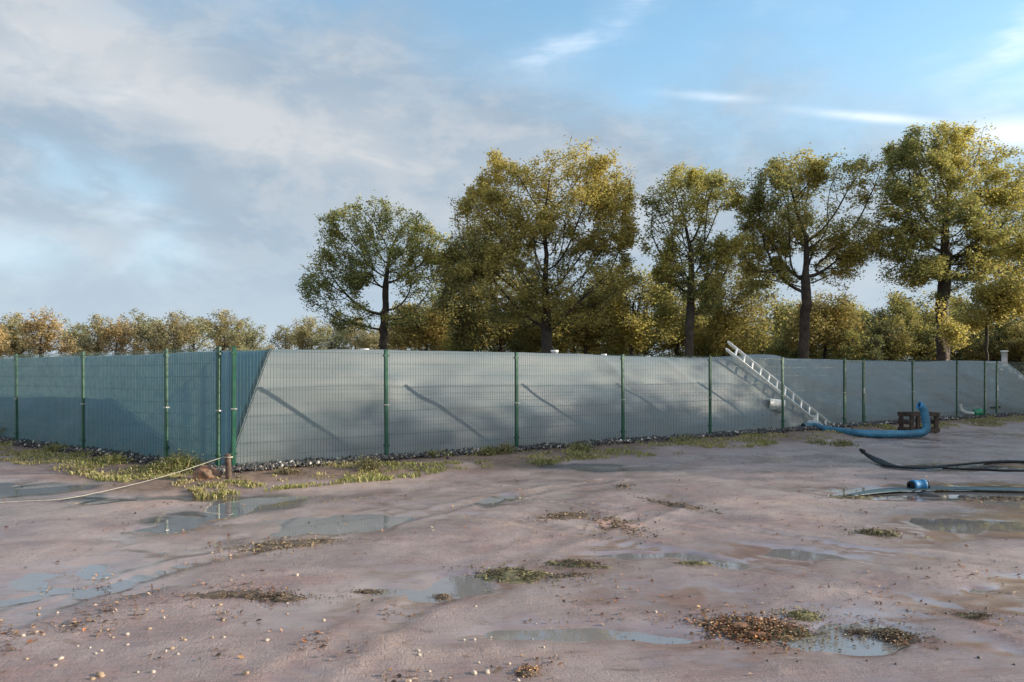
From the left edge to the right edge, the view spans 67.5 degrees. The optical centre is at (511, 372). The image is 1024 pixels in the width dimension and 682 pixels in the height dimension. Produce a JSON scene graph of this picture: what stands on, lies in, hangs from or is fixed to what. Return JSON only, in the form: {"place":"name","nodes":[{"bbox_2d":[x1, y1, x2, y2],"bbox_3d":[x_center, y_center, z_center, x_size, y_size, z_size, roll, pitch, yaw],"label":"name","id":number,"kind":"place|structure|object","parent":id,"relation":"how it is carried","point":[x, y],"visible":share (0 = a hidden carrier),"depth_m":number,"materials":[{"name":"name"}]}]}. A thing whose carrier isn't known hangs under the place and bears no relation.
{"place":"outdoors","nodes":[
{"label":"outdoors","id":0,"kind":"place"},
{"bbox_2d":[0,415,1023,681],"bbox_3d":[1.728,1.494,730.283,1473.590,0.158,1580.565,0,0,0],"label":"ground","id":1,"kind":"structure","parent":0,"point":[438,551],"depth_m":6.01,"materials":[{"name":"soil"}]},
{"bbox_2d":[0,323,19,358],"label":"autumn tree","id":2,"kind":"object","parent":1,"relation":"on","point":[7,335],"visible":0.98,"depth_m":149.44,"materials":[{"name":"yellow plant"}]},
{"bbox_2d":[0,311,39,357],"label":"autumn tree","id":3,"kind":"object","parent":1,"relation":"on","point":[13,319],"visible":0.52,"depth_m":169.78,"materials":[{"name":"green plant"}]},
{"bbox_2d":[15,306,79,356],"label":"autumn tree","id":4,"kind":"object","parent":1,"relation":"on","point":[49,337],"visible":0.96,"depth_m":128.64,"materials":[{"name":"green plant"}]},
{"bbox_2d":[39,443,71,451],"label":"weed plant","id":5,"kind":"object","parent":1,"relation":"on","point":[53,447],"visible":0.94,"depth_m":13.95,"materials":[{"name":"green plant"}]},
{"bbox_2d":[51,317,95,355],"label":"autumn tree","id":6,"kind":"object","parent":1,"relation":"on","point":[81,334],"visible":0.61,"depth_m":150.25,"materials":[{"name":"green plant"}]},
{"bbox_2d":[66,313,122,355],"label":"autumn tree","id":7,"kind":"object","parent":1,"relation":"on","point":[95,324],"visible":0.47,"depth_m":169.58,"materials":[{"name":"green plant"}]},
{"bbox_2d":[0,347,222,465],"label":"fence","id":8,"kind":"object","parent":1,"relation":"on","point":[166,446],"visible":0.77,"depth_m":13.06,"materials":[{"name":"metal"}]},
{"bbox_2d":[90,452,133,464],"bbox_3d":[-6.331,1.345,12.152,0.655,0.186,0.664,0,0,0],"label":"weed plant","id":9,"kind":"object","parent":1,"relation":"on","point":[111,458],"visible":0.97,"depth_m":12.08,"materials":[{"name":"green plant"}]},
{"bbox_2d":[94,315,148,355],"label":"autumn tree","id":10,"kind":"object","parent":1,"relation":"on","point":[118,333],"visible":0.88,"depth_m":128.36,"materials":[{"name":"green plant"}]},
{"bbox_2d":[108,307,159,354],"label":"autumn tree","id":11,"kind":"object","parent":1,"relation":"on","point":[139,326],"visible":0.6,"depth_m":150.71,"materials":[{"name":"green plant"}]},
{"bbox_2d":[134,311,172,353],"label":"autumn tree","id":12,"kind":"object","parent":1,"relation":"on","point":[151,350],"visible":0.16,"depth_m":170.12,"materials":[{"name":"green plant"}]},
{"bbox_2d":[142,457,191,473],"bbox_3d":[-5.010,1.326,11.226,0.693,0.239,0.736,0,0,44],"label":"weed plant","id":13,"kind":"object","parent":1,"relation":"on","point":[165,466],"visible":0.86,"depth_m":11.13,"materials":[{"name":"green plant"}]},
{"bbox_2d":[141,310,203,352],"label":"autumn tree","id":14,"kind":"object","parent":1,"relation":"on","point":[181,338],"visible":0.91,"depth_m":128.01,"materials":[{"name":"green plant"}]},
{"bbox_2d":[145,447,206,471],"bbox_3d":[-4.967,1.280,11.443,0.848,0.325,0.944,0,0,0],"label":"weed plant","id":15,"kind":"object","parent":1,"relation":"on","point":[186,461],"visible":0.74,"depth_m":11.37,"materials":[{"name":"green plant"}]},
{"bbox_2d":[175,309,216,351],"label":"autumn tree","id":16,"kind":"object","parent":1,"relation":"on","point":[206,328],"visible":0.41,"depth_m":151.06,"materials":[{"name":"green plant"}]},
{"bbox_2d":[192,465,221,480],"bbox_3d":[-4.169,1.419,10.459,0.405,0.307,0.293,0,0,0],"label":"boulder","id":17,"kind":"object","parent":1,"relation":"on","point":[203,472],"visible":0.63,"depth_m":10.39,"materials":[{"name":"stone"}]},
{"bbox_2d":[85,586,353,605],"bbox_3d":[-1.875,1.517,5.227,1.967,0.057,0.416,0,0,0],"label":"mud patch","id":18,"kind":"object","parent":1,"relation":"on","point":[224,594],"visible":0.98,"depth_m":5.19,"materials":[{"name":"soil"}]},
{"bbox_2d":[198,308,249,350],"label":"autumn tree","id":19,"kind":"object","parent":1,"relation":"on","point":[219,329],"visible":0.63,"depth_m":168.70,"materials":[{"name":"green plant"}]},
{"bbox_2d":[224,453,231,478],"bbox_3d":[-3.873,1.347,10.458,0.087,0.487,0.084,-3,0,0],"label":"wooden stake","id":20,"kind":"object","parent":1,"relation":"on","point":[228,471],"visible":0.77,"depth_m":10.43,"materials":[{"name":"brown wood"}]},
{"bbox_2d":[0,456,232,502],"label":"rope","id":21,"kind":"object","parent":20,"relation":"attached to","point":[118,487],"visible":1,"depth_m":9.49,"materials":[{"name":"beige fabric"}]},
{"bbox_2d":[223,316,271,350],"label":"autumn tree","id":22,"kind":"object","parent":1,"relation":"on","point":[250,335],"visible":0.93,"depth_m":128.09,"materials":[{"name":"green plant"}]},
{"bbox_2d":[175,529,380,562],"bbox_3d":[-2.043,1.530,6.733,1.740,0.053,0.904,0,0,-34],"label":"mud patch","id":23,"kind":"object","parent":1,"relation":"on","point":[280,544],"visible":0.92,"depth_m":6.78,"materials":[{"name":"soil"}]},
{"bbox_2d":[267,318,299,349],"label":"autumn tree","id":24,"kind":"object","parent":1,"relation":"on","point":[279,337],"visible":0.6,"depth_m":108.61,"materials":[{"name":"green plant"}]},
{"bbox_2d":[234,589,337,605],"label":"mud patch","id":25,"kind":"object","parent":1,"relation":"on","point":[282,598],"visible":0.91,"depth_m":5.15,"materials":[{"name":"soil"}]},
{"bbox_2d":[267,465,307,474],"bbox_3d":[-3.218,1.409,11.103,0.480,0.125,0.549,0,0,41],"label":"weed plant","id":26,"kind":"object","parent":1,"relation":"on","point":[286,470],"visible":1,"depth_m":11.06,"materials":[{"name":"green plant"}]},
{"bbox_2d":[287,315,335,349],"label":"autumn tree","id":27,"kind":"object","parent":1,"relation":"on","point":[303,334],"visible":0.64,"depth_m":93.98,"materials":[{"name":"green plant"}]},
{"bbox_2d":[309,324,354,349],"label":"autumn tree","id":28,"kind":"object","parent":1,"relation":"on","point":[334,341],"visible":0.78,"depth_m":83.80,"materials":[{"name":"green plant"}]},
{"bbox_2d":[331,315,371,348],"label":"autumn tree","id":29,"kind":"object","parent":1,"relation":"on","point":[358,332],"visible":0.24,"depth_m":89.31,"materials":[{"name":"green plant"}]},
{"bbox_2d":[349,455,384,469],"bbox_3d":[-2.147,1.346,11.527,0.518,0.227,0.522,0,0,-34],"label":"weed plant","id":30,"kind":"object","parent":1,"relation":"on","point":[370,464],"visible":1,"depth_m":11.49,"materials":[{"name":"green plant"}]},
{"bbox_2d":[345,588,396,594],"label":"mud patch","id":31,"kind":"object","parent":1,"relation":"on","point":[368,591],"visible":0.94,"depth_m":5.35,"materials":[{"name":"soil"}]},
{"bbox_2d":[295,189,453,349],"bbox_3d":[-8.255,-4.833,46.569,10.109,13.154,6.849,0,0,0],"label":"oak tree","id":32,"kind":"object","parent":1,"relation":"on","point":[355,281],"visible":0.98,"depth_m":46.19,"materials":[{"name":"green plant"}]},
{"bbox_2d":[353,324,398,349],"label":"autumn tree","id":33,"kind":"object","parent":1,"relation":"on","point":[367,341],"visible":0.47,"depth_m":73.19,"materials":[{"name":"green plant"}]},
{"bbox_2d":[379,299,471,350],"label":"young oak","id":34,"kind":"object","parent":1,"relation":"on","point":[425,336],"visible":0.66,"depth_m":61.05,"materials":[{"name":"green plant"}]},
{"bbox_2d":[438,331,494,351],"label":"tree","id":35,"kind":"object","parent":1,"relation":"on","point":[452,347],"visible":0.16,"depth_m":59.33,"materials":[{"name":"green plant"}]},
{"bbox_2d":[476,446,500,455],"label":"weed plant","id":36,"kind":"object","parent":1,"relation":"on","point":[486,451],"visible":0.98,"depth_m":13.45,"materials":[{"name":"green plant"}]},
{"bbox_2d":[427,214,553,351],"bbox_3d":[-1.597,-5.203,55.966,9.237,13.864,8.403,0,0,0],"label":"young oak","id":37,"kind":"object","parent":1,"relation":"on","point":[460,321],"visible":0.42,"depth_m":54.76,"materials":[{"name":"green plant"}]},
{"bbox_2d":[494,439,517,453],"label":"weed plant","id":38,"kind":"object","parent":1,"relation":"on","point":[507,448],"visible":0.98,"depth_m":13.65,"materials":[{"name":"green plant"}]},
{"bbox_2d":[0,471,1021,681],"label":"fallen leaves","id":39,"kind":"object","parent":1,"relation":"on","point":[498,668],"visible":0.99,"depth_m":4.92,"materials":[{"name":"brown plant"}]},
{"bbox_2d":[0,348,1022,465],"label":"fence","id":40,"kind":"object","parent":1,"relation":"on","point":[562,379],"visible":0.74,"depth_m":15.49,"materials":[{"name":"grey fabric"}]},
{"bbox_2d":[0,414,1023,498],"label":"grass","id":41,"kind":"structure","parent":1,"relation":"on","point":[197,492],"depth_m":11.96,"materials":[{"name":"green plant"}]},
{"bbox_2d":[505,324,540,352],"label":"tree","id":42,"kind":"object","parent":1,"relation":"on","point":[520,346],"visible":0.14,"depth_m":59.12,"materials":[{"name":"green plant"}]},
{"bbox_2d":[434,556,615,591],"bbox_3d":[0.072,1.538,5.812,1.391,0.084,0.985,0,0,0],"label":"moss patch","id":43,"kind":"object","parent":1,"relation":"on","point":[510,575],"visible":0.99,"depth_m":5.73,"materials":[{"name":"plant"}]},
{"bbox_2d":[506,663,553,677],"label":"leaf patch","id":44,"kind":"object","parent":1,"relation":"on","point":[529,672],"visible":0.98,"depth_m":3.85,"materials":[{"name":"plant"}]},
{"bbox_2d":[226,347,845,465],"bbox_3d":[2.373,0.662,16.020,16.187,2.092,0.100,0,0,-35],"label":"fence","id":45,"kind":"object","parent":1,"relation":"on","point":[233,409],"visible":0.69,"depth_m":14.40,"materials":[{"name":"metal"}]},
{"bbox_2d":[845,361,865,423],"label":"wire gate","id":46,"kind":"structure","parent":45,"relation":"attached to","point":[862,392],"depth_m":21.14,"materials":[{"name":"metal"}]},
{"bbox_2d":[434,135,644,352],"bbox_3d":[1.579,-5.748,44.034,12.619,15.135,8.688,0,0,0],"label":"oak tree","id":47,"kind":"object","parent":1,"relation":"on","point":[606,203],"visible":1,"depth_m":43.22,"materials":[{"name":"green plant"}]},
{"bbox_2d":[505,508,606,522],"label":"mud patch","id":48,"kind":"object","parent":1,"relation":"on","point":[566,515],"visible":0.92,"depth_m":8.05,"materials":[{"name":"soil"}]},
{"bbox_2d":[516,292,626,354],"bbox_3d":[4.330,-2.286,57.580,9.868,8.032,6.892,0,0,-24],"label":"young oak","id":49,"kind":"object","parent":1,"relation":"on","point":[586,338],"visible":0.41,"depth_m":56.58,"materials":[{"name":"green plant"}]},
{"bbox_2d":[553,440,598,451],"bbox_3d":[1.199,1.345,14.206,0.885,0.207,0.970,0,0,0],"label":"weed plant","id":50,"kind":"object","parent":1,"relation":"on","point":[579,446],"visible":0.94,"depth_m":14.08,"materials":[{"name":"green plant"}]},
{"bbox_2d":[550,571,602,580],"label":"mud patch","id":51,"kind":"object","parent":1,"relation":"on","point":[562,575],"visible":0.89,"depth_m":5.72,"materials":[{"name":"soil"}]},
{"bbox_2d":[519,556,640,571],"bbox_3d":[0.530,1.517,6.102,0.943,0.065,0.530,0,0,0],"label":"moss patch","id":52,"kind":"object","parent":1,"relation":"on","point":[570,562],"visible":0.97,"depth_m":6.05,"materials":[{"name":"plant"}]},
{"bbox_2d":[577,329,634,355],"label":"tree","id":53,"kind":"object","parent":1,"relation":"on","point":[615,353],"visible":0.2,"depth_m":61.14,"materials":[{"name":"green plant"}]},
{"bbox_2d":[559,510,684,543],"bbox_3d":[1.034,1.516,7.743,0.933,0.053,1.968,0,0,-17],"label":"mud patch","id":54,"kind":"object","parent":1,"relation":"on","point":[614,523],"visible":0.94,"depth_m":7.58,"materials":[{"name":"soil"}]},
{"bbox_2d":[579,263,686,355],"bbox_3d":[8.384,-3.203,56.750,9.970,9.840,6.910,0,0,0],"label":"young oak","id":55,"kind":"object","parent":1,"relation":"on","point":[635,327],"visible":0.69,"depth_m":55.86,"materials":[{"name":"green plant"}]},
{"bbox_2d":[618,310,684,357],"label":"tree","id":56,"kind":"object","parent":1,"relation":"on","point":[662,350],"visible":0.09,"depth_m":69.91,"materials":[{"name":"green plant"}]},
{"bbox_2d":[629,278,708,357],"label":"young oak","id":57,"kind":"object","parent":1,"relation":"on","point":[674,347],"visible":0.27,"depth_m":61.63,"materials":[{"name":"green plant"}]},
{"bbox_2d":[664,432,705,442],"bbox_3d":[3.549,1.344,15.925,0.965,0.213,0.801,0,0,0],"label":"weed plant","id":58,"kind":"object","parent":1,"relation":"on","point":[681,438],"visible":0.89,"depth_m":15.89,"materials":[{"name":"green plant"}]},
{"bbox_2d":[628,493,750,515],"bbox_3d":[1.920,1.525,8.842,0.461,0.060,1.944,0,0,-33],"label":"mud patch","id":59,"kind":"object","parent":1,"relation":"on","point":[684,505],"visible":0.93,"depth_m":8.77,"materials":[{"name":"soil"}]},
{"bbox_2d":[636,161,755,357],"bbox_3d":[10.583,-5.346,43.831,6.870,14.235,7.162,0,0,0],"label":"oak tree","id":60,"kind":"object","parent":1,"relation":"on","point":[724,252],"visible":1,"depth_m":43.54,"materials":[{"name":"green plant"}]},
{"bbox_2d":[693,329,753,357],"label":"tree","id":61,"kind":"object","parent":1,"relation":"on","point":[709,351],"visible":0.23,"depth_m":61.43,"materials":[{"name":"green plant"}]},
{"bbox_2d":[673,262,793,356],"bbox_3d":[16.665,-3.523,58.159,8.608,10.451,6.980,0,0,0],"label":"young oak","id":62,"kind":"object","parent":1,"relation":"on","point":[724,331],"visible":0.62,"depth_m":57.26,"materials":[{"name":"green plant"}]},
{"bbox_2d":[709,314,778,356],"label":"tree","id":63,"kind":"object","parent":1,"relation":"on","point":[753,352],"visible":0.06,"depth_m":66.91,"materials":[{"name":"green plant"}]},
{"bbox_2d":[648,604,856,653],"bbox_3d":[1.425,1.528,4.586,1.175,0.064,0.869,0,0,0],"label":"leaf pile","id":64,"kind":"object","parent":1,"relation":"on","point":[750,627],"visible":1,"depth_m":4.55,"materials":[{"name":"brown plant"}]},
{"bbox_2d":[684,619,846,647],"bbox_3d":[1.483,1.539,4.494,0.963,0.061,0.463,0,0,0],"label":"leaf patch","id":65,"kind":"object","parent":1,"relation":"on","point":[808,635],"visible":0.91,"depth_m":4.47,"materials":[{"name":"plant"}]},
{"bbox_2d":[747,320,796,353],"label":"tree","id":66,"kind":"object","parent":1,"relation":"on","point":[763,324],"visible":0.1,"depth_m":69.04,"materials":[{"name":"green plant"}]},
{"bbox_2d":[758,328,798,358],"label":"tree","id":67,"kind":"object","parent":1,"relation":"on","point":[772,349],"visible":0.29,"depth_m":63.39,"materials":[{"name":"green plant"}]},
{"bbox_2d":[725,341,832,423],"bbox_3d":[7.156,0.412,20.399,3.082,2.533,0.464,0,0,-3],"label":"ladder","id":68,"kind":"object","parent":1,"relation":"on","point":[809,407],"visible":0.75,"depth_m":20.42,"materials":[{"name":"metal"}]},
{"bbox_2d":[759,295,818,356],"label":"tree","id":69,"kind":"object","parent":1,"relation":"on","point":[776,319],"visible":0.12,"depth_m":77.15,"materials":[{"name":"green plant"}]},
{"bbox_2d":[763,604,845,625],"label":"moss patch","id":70,"kind":"object","parent":1,"relation":"on","point":[805,615],"visible":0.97,"depth_m":4.79,"materials":[{"name":"plant"}]},
{"bbox_2d":[776,308,841,359],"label":"tree","id":71,"kind":"object","parent":1,"relation":"on","point":[815,356],"visible":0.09,"depth_m":73.66,"materials":[{"name":"green plant"}]},
{"bbox_2d":[731,142,897,358],"bbox_3d":[17.599,-5.767,45.182,9.724,15.104,7.574,0,0,-19],"label":"oak tree","id":72,"kind":"object","parent":1,"relation":"on","point":[848,258],"visible":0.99,"depth_m":44.22,"materials":[{"name":"green plant"}]},
{"bbox_2d":[779,288,871,358],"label":"young oak","id":73,"kind":"object","parent":1,"relation":"on","point":[823,326],"visible":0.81,"depth_m":59.25,"materials":[{"name":"green plant"}]},
{"bbox_2d":[821,437,859,446],"bbox_3d":[6.801,1.428,15.887,0.751,0.195,0.683,0,0,29],"label":"weed plant","id":74,"kind":"object","parent":1,"relation":"on","point":[838,442],"visible":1,"depth_m":15.85,"materials":[{"name":"green plant"}]},
{"bbox_2d":[810,304,900,359],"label":"tree","id":75,"kind":"object","parent":1,"relation":"on","point":[872,319],"visible":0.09,"depth_m":61.64,"materials":[{"name":"green plant"}]},
{"bbox_2d":[833,623,879,641],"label":"leaf patch","id":76,"kind":"object","parent":1,"relation":"on","point":[856,632],"visible":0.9,"depth_m":4.51,"materials":[{"name":"plant"}]},
{"bbox_2d":[835,328,888,360],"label":"tree","id":77,"kind":"object","parent":1,"relation":"on","point":[867,352],"visible":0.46,"depth_m":54.70,"materials":[{"name":"green plant"}]},
{"bbox_2d":[801,402,930,437],"bbox_3d":[8.267,1.092,18.555,1.354,0.841,3.090,0,0,-39],"label":"suction hose","id":78,"kind":"object","parent":1,"relation":"on","point":[921,407],"visible":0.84,"depth_m":17.72,"materials":[{"name":"blue rubber"}]},
{"bbox_2d":[829,526,929,538],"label":"moss patch","id":79,"kind":"object","parent":1,"relation":"on","point":[877,532],"visible":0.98,"depth_m":7.23,"materials":[{"name":"plant"}]},
{"bbox_2d":[858,286,928,360],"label":"tree","id":80,"kind":"object","parent":1,"relation":"on","point":[898,301],"visible":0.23,"depth_m":65.05,"materials":[{"name":"green plant"}]},
{"bbox_2d":[864,312,932,361],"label":"tree","id":81,"kind":"object","parent":1,"relation":"on","point":[895,345],"visible":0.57,"depth_m":57.30,"materials":[{"name":"green plant"}]},
{"bbox_2d":[851,618,946,651],"bbox_3d":[2.251,1.547,4.464,0.528,0.073,0.599,0,0,0],"label":"leaf patch","id":82,"kind":"object","parent":1,"relation":"on","point":[891,637],"visible":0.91,"depth_m":4.43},
{"bbox_2d":[897,412,939,432],"bbox_3d":[10.220,1.248,19.252,0.798,0.505,0.536,0,0,-8],"label":"wooden crate","id":83,"kind":"object","parent":1,"relation":"on","point":[917,415],"visible":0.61,"depth_m":19.06,"materials":[{"name":"brown wood"}]},
{"bbox_2d":[891,302,955,361],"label":"tree","id":84,"kind":"object","parent":1,"relation":"on","point":[928,337],"visible":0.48,"depth_m":59.61,"materials":[{"name":"green plant"}]},
{"bbox_2d":[883,284,963,361],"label":"tree","id":85,"kind":"object","parent":1,"relation":"on","point":[925,315],"visible":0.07,"depth_m":68.80,"materials":[{"name":"green plant"}]},
{"bbox_2d":[863,359,985,422],"bbox_3d":[12.713,0.662,23.274,7.315,2.092,0.087,0,0,-35],"label":"fence","id":86,"kind":"object","parent":1,"relation":"on","point":[956,374],"visible":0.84,"depth_m":23.37,"materials":[{"name":"metal"}]},
{"bbox_2d":[985,363,998,413],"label":"wire gate","id":87,"kind":"structure","parent":86,"relation":"attached to","point":[996,386],"depth_m":25.62,"materials":[{"name":"metal"}]},
{"bbox_2d":[917,492,946,497],"bbox_3d":[5.251,1.553,9.574,0.337,0.122,0.194,0,0,15],"label":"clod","id":88,"kind":"object","parent":1,"relation":"on","point":[928,495],"visible":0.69,"depth_m":9.52,"materials":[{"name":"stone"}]},
{"bbox_2d":[853,118,1023,360],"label":"oak tree","id":89,"kind":"object","parent":1,"relation":"on","point":[920,271],"visible":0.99,"depth_m":43.15,"materials":[{"name":"green plant"}]},
{"bbox_2d":[859,448,1023,471],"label":"drain hose","id":90,"kind":"object","parent":1,"relation":"on","point":[879,460],"visible":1,"depth_m":12.22,"materials":[{"name":"black rubber"}]},
{"bbox_2d":[931,297,979,360],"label":"birch tree","id":91,"kind":"object","parent":1,"relation":"on","point":[948,334],"visible":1,"depth_m":40.95,"materials":[{"name":"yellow plant"}]},
{"bbox_2d":[930,292,990,360],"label":"tree","id":92,"kind":"object","parent":1,"relation":"on","point":[959,300],"visible":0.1,"depth_m":64.94,"materials":[{"name":"green plant"}]},
{"bbox_2d":[936,607,1013,620],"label":"moss patch","id":93,"kind":"object","parent":1,"relation":"on","point":[975,615],"visible":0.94,"depth_m":4.80,"materials":[{"name":"plant"}]},
{"bbox_2d":[949,275,1023,360],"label":"young oak","id":94,"kind":"object","parent":1,"relation":"on","point":[996,306],"visible":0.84,"depth_m":49.35,"materials":[{"name":"green plant"}]},
{"bbox_2d":[954,327,1022,369],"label":"tree","id":95,"kind":"object","parent":1,"relation":"on","point":[975,354],"visible":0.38,"depth_m":55.61,"materials":[{"name":"green plant"}]},
{"bbox_2d":[962,308,1023,360],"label":"tree","id":96,"kind":"object","parent":1,"relation":"on","point":[990,328],"visible":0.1,"depth_m":61.28,"materials":[{"name":"green plant"}]},
{"bbox_2d":[981,321,1023,373],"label":"tree","id":97,"kind":"object","parent":1,"relation":"on","point":[1016,349],"visible":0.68,"depth_m":55.00,"materials":[{"name":"green plant"}]},
{"bbox_2d":[982,204,1023,309],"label":"oak tree","id":98,"kind":"object","parent":1,"relation":"on","point":[1016,292],"visible":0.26,"depth_m":48.24,"materials":[{"name":"green plant"}]},
{"bbox_2d":[984,315,1023,367],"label":"tree","id":99,"kind":"object","parent":1,"relation":"on","point":[1006,324],"visible":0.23,"depth_m":59.50,"materials":[{"name":"green plant"}]},
{"bbox_2d":[996,361,1023,413],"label":"fence","id":100,"kind":"object","parent":1,"relation":"on","point":[1006,368],"visible":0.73,"depth_m":26.30,"materials":[{"name":"metal"}]},
{"bbox_2d":[0,412,1023,474],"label":"gravel","id":101,"kind":"structure","parent":0,"point":[140,459],"depth_m":14.04,"materials":[{"name":"grey gravel"}]},
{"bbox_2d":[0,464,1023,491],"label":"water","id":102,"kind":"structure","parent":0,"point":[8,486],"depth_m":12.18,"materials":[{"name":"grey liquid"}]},
{"bbox_2d":[672,560,742,567],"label":"moss patch","id":103,"kind":"object","parent":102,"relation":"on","point":[693,562],"visible":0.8,"depth_m":6.09,"materials":[{"name":"plant"}]},
{"bbox_2d":[820,490,890,502],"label":"mud patch","id":104,"kind":"object","parent":102,"relation":"on","point":[865,497],"visible":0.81,"depth_m":9.37,"materials":[{"name":"soil"}]},
{"bbox_2d":[848,479,1023,495],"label":"layflat hose","id":105,"kind":"object","parent":102,"relation":"on","point":[919,485],"visible":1,"depth_m":9.88,"materials":[{"name":"blue plastic"}]},
{"bbox_2d":[918,495,1023,501],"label":"mud patch","id":106,"kind":"object","parent":102,"relation":"on","point":[998,498],"visible":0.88,"depth_m":9.23,"materials":[{"name":"soil"}]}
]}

